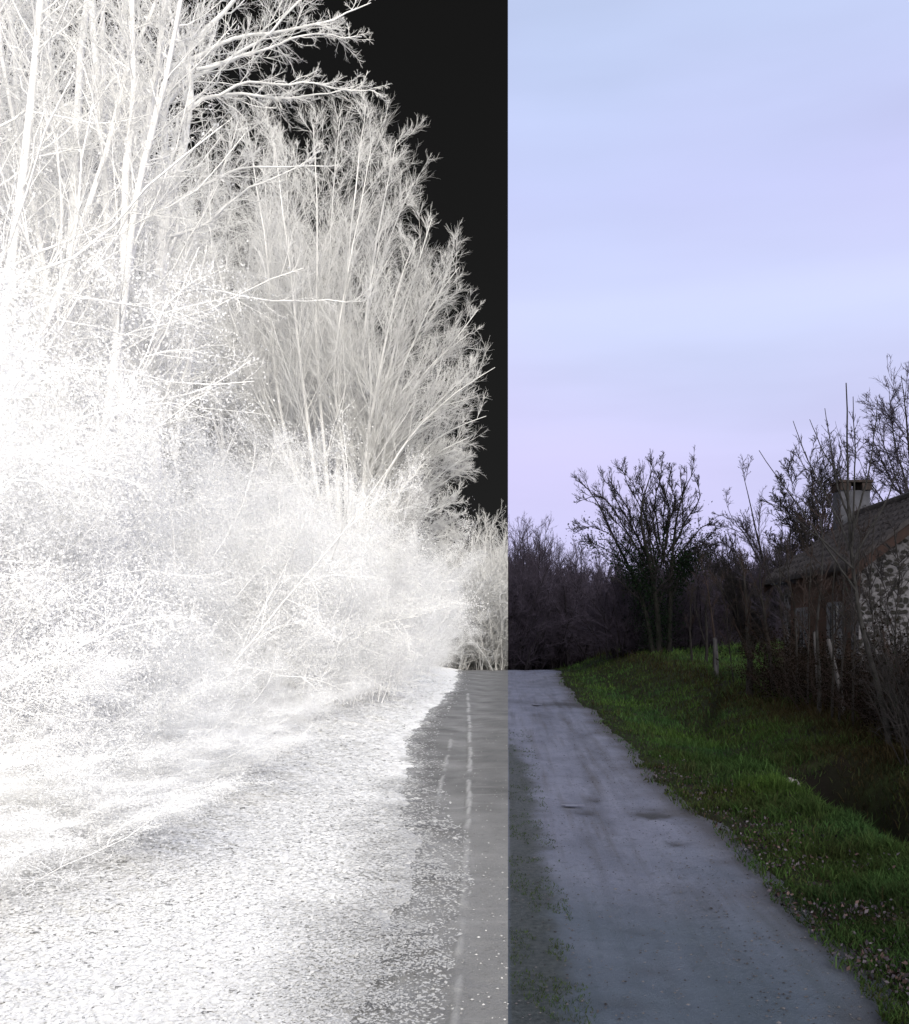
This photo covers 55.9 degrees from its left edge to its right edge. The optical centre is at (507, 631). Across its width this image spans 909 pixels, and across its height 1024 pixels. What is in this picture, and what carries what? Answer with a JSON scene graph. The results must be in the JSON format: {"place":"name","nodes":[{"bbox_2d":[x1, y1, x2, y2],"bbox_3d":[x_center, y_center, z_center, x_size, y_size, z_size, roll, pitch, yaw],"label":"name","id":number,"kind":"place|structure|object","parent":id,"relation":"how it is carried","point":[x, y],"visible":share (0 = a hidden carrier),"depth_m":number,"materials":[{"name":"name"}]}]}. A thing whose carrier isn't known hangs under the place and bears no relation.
{"place":"outdoors","nodes":[
{"label":"outdoors","id":0,"kind":"place"},
{"bbox_2d":[0,0,908,580],"label":"sky","id":1,"kind":"structure","parent":0,"point":[686,222],"materials":[{"name":"blue"}]},
{"bbox_2d":[4,645,908,1023],"bbox_3d":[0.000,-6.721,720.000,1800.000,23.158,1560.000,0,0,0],"label":"ground","id":2,"kind":"structure","parent":0,"point":[826,785],"depth_m":9.37,"materials":[{"name":"green plant"}]},
{"bbox_2d":[0,0,71,290],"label":"copse tree","id":3,"kind":"object","parent":2,"relation":"on","point":[19,84],"visible":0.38,"depth_m":9.33,"materials":[{"name":"white plant"}]},
{"bbox_2d":[2,380,137,540],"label":"hedge shrub","id":4,"kind":"object","parent":2,"relation":"on","point":[61,434],"visible":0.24,"depth_m":7.81,"materials":[{"name":"white plant"}]},
{"bbox_2d":[0,0,145,441],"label":"copse tree","id":5,"kind":"object","parent":2,"relation":"on","point":[6,63],"visible":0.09,"depth_m":11.60,"materials":[{"name":"white plant"}]},
{"bbox_2d":[0,721,178,857],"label":"hedge shrub","id":6,"kind":"object","parent":2,"relation":"on","point":[71,774],"visible":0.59,"depth_m":5.46,"materials":[{"name":"white plant"}]},
{"bbox_2d":[0,603,187,822],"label":"hedge shrub","id":7,"kind":"object","parent":2,"relation":"on","point":[85,696],"visible":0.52,"depth_m":5.72,"materials":[{"name":"white plant"}]},
{"bbox_2d":[0,0,189,510],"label":"copse tree","id":8,"kind":"object","parent":2,"relation":"on","point":[4,261],"visible":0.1,"depth_m":11.09,"materials":[{"name":"white plant"}]},
{"bbox_2d":[1,301,209,717],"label":"hedge shrub","id":9,"kind":"object","parent":2,"relation":"on","point":[146,502],"visible":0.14,"depth_m":8.29,"materials":[{"name":"white plant"}]},
{"bbox_2d":[0,0,218,625],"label":"copse tree","id":10,"kind":"object","parent":2,"relation":"on","point":[37,27],"visible":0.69,"depth_m":8.35,"materials":[{"name":"white plant"}]},
{"bbox_2d":[2,0,219,477],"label":"copse tree","id":11,"kind":"object","parent":2,"relation":"on","point":[78,308],"visible":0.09,"depth_m":11.99,"materials":[{"name":"white plant"}]},
{"bbox_2d":[1,744,224,834],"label":"hedge shrub","id":12,"kind":"object","parent":2,"relation":"on","point":[138,786],"visible":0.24,"depth_m":6.00,"materials":[{"name":"white plant"}]},
{"bbox_2d":[0,182,227,778],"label":"hedge shrub","id":13,"kind":"object","parent":2,"relation":"on","point":[39,478],"visible":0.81,"depth_m":5.78,"materials":[{"name":"white plant"}]},
{"bbox_2d":[0,247,227,762],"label":"hedge shrub","id":14,"kind":"object","parent":2,"relation":"on","point":[178,523],"visible":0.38,"depth_m":7.51,"materials":[{"name":"white plant"}]},
{"bbox_2d":[0,117,235,678],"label":"hedge shrub","id":15,"kind":"object","parent":2,"relation":"on","point":[96,267],"visible":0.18,"depth_m":7.93,"materials":[{"name":"white plant"}]},
{"bbox_2d":[0,772,241,907],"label":"hedge shrub","id":16,"kind":"object","parent":2,"relation":"on","point":[13,861],"visible":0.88,"depth_m":4.96,"materials":[{"name":"white plant"}]},
{"bbox_2d":[7,703,234,814],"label":"hedge shrub","id":17,"kind":"object","parent":2,"relation":"on","point":[178,723],"visible":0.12,"depth_m":7.17,"materials":[{"name":"white plant"}]},
{"bbox_2d":[3,572,241,749],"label":"hedge shrub","id":18,"kind":"object","parent":2,"relation":"on","point":[170,675],"visible":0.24,"depth_m":8.16,"materials":[{"name":"white plant"}]},
{"bbox_2d":[0,687,252,823],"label":"hedge shrub","id":19,"kind":"object","parent":2,"relation":"on","point":[218,738],"visible":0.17,"depth_m":6.10,"materials":[{"name":"white plant"}]},
{"bbox_2d":[0,546,259,788],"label":"hedge shrub","id":20,"kind":"object","parent":2,"relation":"on","point":[186,707],"visible":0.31,"depth_m":7.08,"materials":[{"name":"white plant"}]},
{"bbox_2d":[0,0,266,681],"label":"copse tree","id":21,"kind":"object","parent":2,"relation":"on","point":[157,73],"visible":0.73,"depth_m":8.81,"materials":[{"name":"white plant"}]},
{"bbox_2d":[0,12,273,438],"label":"copse tree","id":22,"kind":"object","parent":2,"relation":"on","point":[68,260],"visible":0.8,"depth_m":8.10,"materials":[{"name":"white plant"}]},
{"bbox_2d":[16,319,260,649],"bbox_3d":[-6.939,-1.730,12.494,6.376,6.967,6.420,0,0,-16],"label":"hedge shrub","id":23,"kind":"object","parent":2,"relation":"on","point":[195,357],"depth_m":12.22,"materials":[{"name":"white plant"}]},
{"bbox_2d":[0,0,280,575],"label":"copse tree","id":24,"kind":"object","parent":2,"relation":"on","point":[77,160],"visible":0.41,"depth_m":9.23,"materials":[{"name":"white plant"}]},
{"bbox_2d":[34,0,250,488],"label":"copse tree","id":25,"kind":"object","parent":2,"relation":"on","point":[145,244],"visible":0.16,"depth_m":15.85,"materials":[{"name":"white plant"}]},
{"bbox_2d":[0,717,288,874],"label":"hedge shrub","id":26,"kind":"object","parent":2,"relation":"on","point":[33,813],"visible":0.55,"depth_m":5.47,"materials":[{"name":"white plant"}]},
{"bbox_2d":[0,210,289,801],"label":"hedge shrub","id":27,"kind":"object","parent":2,"relation":"on","point":[14,462],"visible":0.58,"depth_m":6.98,"materials":[{"name":"white plant"}]},
{"bbox_2d":[0,0,319,715],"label":"copse tree","id":28,"kind":"object","parent":2,"relation":"on","point":[101,116],"visible":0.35,"depth_m":9.35,"materials":[{"name":"white plant"}]},
{"bbox_2d":[32,692,314,799],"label":"hedge shrub","id":29,"kind":"object","parent":2,"relation":"on","point":[232,733],"visible":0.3,"depth_m":7.83,"materials":[{"name":"white plant"}]},
{"bbox_2d":[75,166,278,501],"bbox_3d":[-10.830,-7.250,28.372,5.906,16.585,8.650,0,0,33],"label":"coppice tree","id":30,"kind":"object","parent":2,"relation":"on","point":[202,287],"visible":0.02,"depth_m":28.74,"materials":[{"name":"grey plant"}]},
{"bbox_2d":[74,685,309,777],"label":"hedge shrub","id":31,"kind":"object","parent":2,"relation":"on","point":[167,734],"visible":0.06,"depth_m":8.44,"materials":[{"name":"white plant"}]},
{"bbox_2d":[115,162,276,516],"bbox_3d":[-7.231,-4.979,18.767,2.857,12.548,3.998,0,0,46],"label":"copse tree","id":32,"kind":"object","parent":2,"relation":"on","point":[177,409],"visible":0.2,"depth_m":18.78,"materials":[{"name":"white plant"}]},
{"bbox_2d":[86,151,309,519],"bbox_3d":[-8.060,-5.583,22.970,4.832,13.569,7.078,0,0,41],"label":"coppice tree","id":33,"kind":"object","parent":2,"relation":"on","point":[232,430],"visible":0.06,"depth_m":22.68,"materials":[{"name":"grey plant"}]},
{"bbox_2d":[60,701,337,824],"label":"hedge shrub","id":34,"kind":"object","parent":2,"relation":"on","point":[206,761],"visible":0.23,"depth_m":7.00,"materials":[{"name":"white plant"}]},
{"bbox_2d":[9,284,414,764],"bbox_3d":[-4.339,-0.994,10.085,5.101,5.574,5.136,0,0,39],"label":"hedge shrub","id":35,"kind":"object","parent":2,"relation":"on","point":[211,545],"visible":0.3,"depth_m":10.48,"materials":[{"name":"white plant"}]},
{"bbox_2d":[84,401,348,704],"bbox_3d":[-3.965,-0.912,11.728,4.231,5.423,5.766,0,0,-39],"label":"hedge shrub","id":36,"kind":"object","parent":2,"relation":"on","point":[270,552],"visible":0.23,"depth_m":12.18,"materials":[{"name":"white plant"}]},
{"bbox_2d":[111,403,327,687],"bbox_3d":[-5.396,-0.910,14.094,4.564,5.150,5.345,0,0,-9],"label":"hedge shrub","id":37,"kind":"object","parent":2,"relation":"on","point":[207,448],"visible":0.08,"depth_m":13.10,"materials":[{"name":"white plant"}]},
{"bbox_2d":[126,615,319,739],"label":"hedge shrub","id":38,"kind":"object","parent":2,"relation":"on","point":[241,691],"visible":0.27,"depth_m":9.65,"materials":[{"name":"white plant"}]},
{"bbox_2d":[110,566,335,732],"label":"hedge shrub","id":39,"kind":"object","parent":2,"relation":"on","point":[225,654],"visible":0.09,"depth_m":11.07,"materials":[{"name":"white plant"}]},
{"bbox_2d":[155,99,300,500],"bbox_3d":[-7.492,-5.718,21.469,4.431,13.906,3.166,0,0,25],"label":"copse tree","id":40,"kind":"object","parent":2,"relation":"on","point":[222,408],"visible":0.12,"depth_m":21.34,"materials":[{"name":"white plant"}]},
{"bbox_2d":[69,0,390,630],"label":"forked tree","id":41,"kind":"object","parent":2,"relation":"on","point":[247,46],"visible":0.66,"depth_m":11.25,"materials":[{"name":"white plant"}]},
{"bbox_2d":[0,671,474,1023],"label":"leaf litter","id":42,"kind":"object","parent":2,"relation":"on","point":[148,974],"visible":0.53,"depth_m":4.73,"materials":[{"name":"white plant"}]},
{"bbox_2d":[131,713,350,786],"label":"hedge shrub","id":43,"kind":"object","parent":2,"relation":"on","point":[246,758],"visible":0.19,"depth_m":8.66,"materials":[{"name":"white plant"}]},
{"bbox_2d":[162,679,331,748],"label":"hedge shrub","id":44,"kind":"object","parent":2,"relation":"on","point":[255,708],"visible":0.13,"depth_m":9.90,"materials":[{"name":"white plant"}]},
{"bbox_2d":[172,640,322,722],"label":"hedge shrub","id":45,"kind":"object","parent":2,"relation":"on","point":[283,679],"visible":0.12,"depth_m":12.28,"materials":[{"name":"white plant"}]},
{"bbox_2d":[162,653,344,747],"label":"hedge shrub","id":46,"kind":"object","parent":2,"relation":"on","point":[313,703],"visible":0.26,"depth_m":10.51,"materials":[{"name":"white plant"}]},
{"bbox_2d":[189,382,418,723],"bbox_3d":[-2.864,-0.930,13.812,5.441,5.243,4.646,0,0,35],"label":"hedge shrub","id":47,"kind":"object","parent":2,"relation":"on","point":[310,654],"visible":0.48,"depth_m":13.26,"materials":[{"name":"white plant"}]},
{"bbox_2d":[212,175,398,539],"bbox_3d":[-6.198,-5.775,25.038,5.100,14.323,7.471,0,0,-36],"label":"coppice tree","id":48,"kind":"object","parent":2,"relation":"on","point":[317,469],"visible":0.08,"depth_m":24.25,"materials":[{"name":"grey plant"}]},
{"bbox_2d":[241,649,378,723],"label":"hedge shrub","id":49,"kind":"object","parent":2,"relation":"on","point":[350,692],"visible":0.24,"depth_m":13.21,"materials":[{"name":"white plant"}]},
{"bbox_2d":[198,415,443,695],"bbox_3d":[-4.513,-1.142,15.607,5.440,5.945,5.478,0,0,25],"label":"hedge shrub","id":50,"kind":"object","parent":2,"relation":"on","point":[327,478],"visible":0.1,"depth_m":15.16,"materials":[{"name":"white plant"}]},
{"bbox_2d":[152,73,494,689],"bbox_3d":[-4.216,-6.034,20.003,7.864,15.077,5.369,0,0,0],"label":"coppice tree","id":51,"kind":"object","parent":2,"relation":"on","point":[392,436],"visible":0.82,"depth_m":19.58,"materials":[{"name":"grey plant"}]},
{"bbox_2d":[231,430,440,709],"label":"hedge shrub","id":52,"kind":"object","parent":2,"relation":"on","point":[369,640],"visible":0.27,"depth_m":16.20,"materials":[{"name":"white plant"}]},
{"bbox_2d":[182,450,500,713],"bbox_3d":[-3.179,-0.875,15.622,5.796,5.452,4.254,0,0,-11],"label":"hedge shrub","id":53,"kind":"object","parent":2,"relation":"on","point":[368,627],"visible":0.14,"depth_m":14.87,"materials":[{"name":"white plant"}]},
{"bbox_2d":[239,433,462,695],"bbox_3d":[-3.160,-1.143,18.610,5.522,6.034,5.561,0,0,-38],"label":"hedge shrub","id":54,"kind":"object","parent":2,"relation":"on","point":[418,584],"visible":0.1,"depth_m":17.63,"materials":[{"name":"white plant"}]},
{"bbox_2d":[308,488,487,703],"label":"hedge shrub","id":55,"kind":"object","parent":2,"relation":"on","point":[411,621],"visible":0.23,"depth_m":17.73,"materials":[{"name":"white plant"}]},
{"bbox_2d":[352,505,460,696],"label":"hedge shrub","id":56,"kind":"object","parent":2,"relation":"on","point":[415,648],"visible":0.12,"depth_m":19.42,"materials":[{"name":"white plant"}]},
{"bbox_2d":[368,504,460,685],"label":"hedge shrub","id":57,"kind":"object","parent":2,"relation":"on","point":[430,633],"visible":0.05,"depth_m":21.39,"materials":[{"name":"white plant"}]},
{"bbox_2d":[387,524,490,683],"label":"hedge shrub","id":58,"kind":"object","parent":2,"relation":"on","point":[457,618],"visible":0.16,"depth_m":24.18,"materials":[{"name":"white plant"}]},
{"bbox_2d":[416,545,506,668],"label":"thicket","id":59,"kind":"object","parent":2,"relation":"on","point":[484,589],"visible":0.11,"depth_m":37.50,"materials":[{"name":"white plant"}]},
{"bbox_2d":[421,552,530,669],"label":"thicket","id":60,"kind":"object","parent":2,"relation":"on","point":[469,649],"visible":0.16,"depth_m":36.98,"materials":[{"name":"grey plant"}]},
{"bbox_2d":[437,557,563,670],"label":"thicket","id":61,"kind":"object","parent":2,"relation":"on","point":[495,657],"visible":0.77,"depth_m":37.44,"materials":[{"name":"plant"}]},
{"bbox_2d":[457,567,554,669],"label":"thicket","id":62,"kind":"object","parent":2,"relation":"on","point":[513,598],"visible":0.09,"depth_m":38.20,"materials":[{"name":"grey plant"}]},
{"bbox_2d":[445,553,568,669],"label":"thicket","id":63,"kind":"object","parent":2,"relation":"on","point":[532,603],"visible":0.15,"depth_m":38.81,"materials":[{"name":"brown plant"}]},
{"bbox_2d":[474,565,597,669],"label":"thicket","id":64,"kind":"object","parent":2,"relation":"on","point":[543,650],"visible":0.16,"depth_m":39.87,"materials":[{"name":"brown plant"}]},
{"bbox_2d":[492,561,621,669],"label":"thicket","id":65,"kind":"object","parent":2,"relation":"on","point":[549,664],"visible":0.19,"depth_m":41.31,"materials":[{"name":"brown plant"}]},
{"bbox_2d":[547,546,581,666],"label":"tree","id":66,"kind":"object","parent":2,"relation":"on","point":[565,599],"visible":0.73,"depth_m":41.30,"materials":[{"name":"brown plant"}]},
{"bbox_2d":[529,557,647,666],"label":"thicket","id":67,"kind":"object","parent":2,"relation":"on","point":[589,653],"visible":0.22,"depth_m":42.27,"materials":[{"name":"brown plant"}]},
{"bbox_2d":[560,559,688,658],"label":"thicket","id":68,"kind":"object","parent":2,"relation":"on","point":[607,635],"visible":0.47,"depth_m":31.09,"materials":[{"name":"brown plant"}]},
{"bbox_2d":[348,670,907,1023],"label":"lane","id":69,"kind":"structure","parent":2,"relation":"on","point":[494,702],"depth_m":5.17,"materials":[{"name":"grey asphalt"}]},
{"bbox_2d":[508,730,595,1023],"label":"lane weeds","id":70,"kind":"object","parent":69,"relation":"on","point":[548,904],"visible":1,"depth_m":4.33,"materials":[{"name":"green"}]},
{"bbox_2d":[373,718,890,1023],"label":"gravel stones","id":71,"kind":"object","parent":69,"relation":"on","point":[778,1022],"visible":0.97,"depth_m":4.37,"materials":[{"name":"white gravel"}]},
{"bbox_2d":[587,570,699,653],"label":"thicket","id":72,"kind":"object","parent":2,"relation":"on","point":[634,635],"visible":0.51,"depth_m":30.43,"materials":[{"name":"brown plant"}]},
{"bbox_2d":[560,444,728,653],"bbox_3d":[4.797,-2.701,29.023,6.156,7.233,2.629,0,0,0],"label":"ivy clad tree","id":73,"kind":"object","parent":2,"relation":"on","point":[682,563],"visible":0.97,"depth_m":28.84,"materials":[{"name":"green plant"}]},
{"bbox_2d":[597,554,725,650],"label":"thicket","id":74,"kind":"object","parent":2,"relation":"on","point":[680,623],"visible":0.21,"depth_m":30.73,"materials":[{"name":"brown plant"}]},
{"bbox_2d":[613,558,729,650],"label":"thicket","id":75,"kind":"object","parent":2,"relation":"on","point":[695,631],"visible":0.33,"depth_m":31.44,"materials":[{"name":"brown plant"}]},
{"bbox_2d":[664,570,770,648],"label":"thicket","id":76,"kind":"object","parent":2,"relation":"on","point":[720,629],"visible":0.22,"depth_m":32.36,"materials":[{"name":"brown plant"}]},
{"bbox_2d":[730,539,758,696],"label":"dark sapling","id":77,"kind":"object","parent":2,"relation":"on","point":[746,598],"visible":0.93,"depth_m":15.55,"materials":[{"name":"brown plant"}]},
{"bbox_2d":[692,528,807,653],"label":"bare bush","id":78,"kind":"object","parent":2,"relation":"on","point":[732,594],"visible":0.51,"depth_m":26.87,"materials":[{"name":"brown plant"}]},
{"bbox_2d":[744,550,776,693],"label":"leaning sapling","id":79,"kind":"object","parent":2,"relation":"on","point":[764,614],"visible":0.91,"depth_m":14.97,"materials":[{"name":"brown plant"}]},
{"bbox_2d":[640,755,908,1003],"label":"dead leaves","id":80,"kind":"object","parent":2,"relation":"on","point":[886,958],"visible":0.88,"depth_m":4.75,"materials":[{"name":"brown"}]},
{"bbox_2d":[716,619,839,697],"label":"brown scrub","id":81,"kind":"object","parent":2,"relation":"on","point":[786,665],"visible":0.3,"depth_m":14.71,"materials":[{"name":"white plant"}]},
{"bbox_2d":[776,533,818,703],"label":"wall sapling","id":82,"kind":"object","parent":2,"relation":"on","point":[793,601],"visible":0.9,"depth_m":13.60,"materials":[{"name":"brown plant"}]},
{"bbox_2d":[757,436,840,570],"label":"bare bush","id":83,"kind":"object","parent":2,"relation":"on","point":[799,534],"visible":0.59,"depth_m":20.40,"materials":[{"name":"brown plant"}]},
{"bbox_2d":[711,434,891,628],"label":"bare tree","id":84,"kind":"object","parent":2,"relation":"on","point":[750,538],"visible":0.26,"depth_m":23.94,"materials":[{"name":"brown plant"}]},
{"bbox_2d":[782,518,822,704],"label":"wall sapling","id":85,"kind":"object","parent":2,"relation":"on","point":[809,615],"visible":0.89,"depth_m":12.81,"materials":[{"name":"brown plant"}]},
{"bbox_2d":[729,620,877,700],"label":"brown scrub","id":86,"kind":"object","parent":2,"relation":"on","point":[804,674],"visible":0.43,"depth_m":13.91,"materials":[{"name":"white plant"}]},
{"bbox_2d":[795,475,837,715],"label":"pale sapling","id":87,"kind":"object","parent":2,"relation":"on","point":[817,618],"visible":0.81,"depth_m":12.20,"materials":[{"name":"brown plant"}]},
{"bbox_2d":[764,627,870,710],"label":"brown scrub","id":88,"kind":"object","parent":2,"relation":"on","point":[799,689],"visible":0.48,"depth_m":12.63,"materials":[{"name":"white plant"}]},
{"bbox_2d":[759,383,904,743],"bbox_3d":[3.520,-0.687,9.331,1.471,4.044,0.643,0,0,26],"label":"young tree","id":89,"kind":"object","parent":2,"relation":"on","point":[851,518],"visible":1,"depth_m":9.30,"materials":[{"name":"brown plant"}]},
{"bbox_2d":[763,480,908,685],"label":"stone house","id":90,"kind":"structure","parent":2,"relation":"on","point":[896,508],"depth_m":14.47,"materials":[{"name":"stone"}]},
{"bbox_2d":[805,497,876,719],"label":"wall sapling","id":91,"kind":"object","parent":2,"relation":"on","point":[819,583],"visible":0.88,"depth_m":11.49,"materials":[{"name":"brown plant"}]},
{"bbox_2d":[828,532,866,723],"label":"wall sapling","id":92,"kind":"object","parent":2,"relation":"on","point":[843,623],"visible":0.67,"depth_m":11.19,"materials":[{"name":"brown plant"}]},
{"bbox_2d":[803,628,908,735],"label":"brown scrub","id":93,"kind":"object","parent":2,"relation":"on","point":[869,717],"visible":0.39,"depth_m":9.88,"materials":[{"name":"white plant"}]},
{"bbox_2d":[811,634,908,725],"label":"brown scrub","id":94,"kind":"object","parent":2,"relation":"on","point":[848,694],"visible":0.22,"depth_m":10.72,"materials":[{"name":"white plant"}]},
{"bbox_2d":[839,505,882,728],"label":"wall sapling","id":95,"kind":"object","parent":2,"relation":"on","point":[857,579],"visible":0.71,"depth_m":10.59,"materials":[{"name":"brown plant"}]},
{"bbox_2d":[822,558,908,717],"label":"dark bush","id":96,"kind":"object","parent":2,"relation":"on","point":[854,607],"visible":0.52,"depth_m":9.71,"materials":[{"name":"brown plant"}]},
{"bbox_2d":[844,496,891,717],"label":"wall sapling","id":97,"kind":"object","parent":2,"relation":"on","point":[870,568],"visible":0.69,"depth_m":11.00,"materials":[{"name":"brown plant"}]},
{"bbox_2d":[841,355,908,504],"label":"bare tree","id":98,"kind":"object","parent":2,"relation":"on","point":[904,483],"visible":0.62,"depth_m":23.09,"materials":[{"name":"brown plant"}]},
{"bbox_2d":[847,600,908,745],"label":"dark bush","id":99,"kind":"object","parent":2,"relation":"on","point":[887,683],"visible":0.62,"depth_m":9.10,"materials":[{"name":"brown plant"}]},
{"bbox_2d":[850,511,908,719],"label":"wall sapling","id":100,"kind":"object","parent":2,"relation":"on","point":[881,572],"visible":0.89,"depth_m":10.43,"materials":[{"name":"brown plant"}]},
{"bbox_2d":[852,633,908,764],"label":"dark bush","id":101,"kind":"object","parent":2,"relation":"on","point":[902,731],"visible":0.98,"depth_m":8.60,"materials":[{"name":"brown plant"}]},
{"bbox_2d":[859,605,908,730],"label":"brown scrub","id":102,"kind":"object","parent":2,"relation":"on","point":[885,640],"visible":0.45,"depth_m":9.07,"materials":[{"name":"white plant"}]},
{"bbox_2d":[553,640,908,1023],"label":"verge grass","id":103,"kind":"structure","parent":0,"point":[869,882],"depth_m":8.30,"materials":[{"name":"green plant"}]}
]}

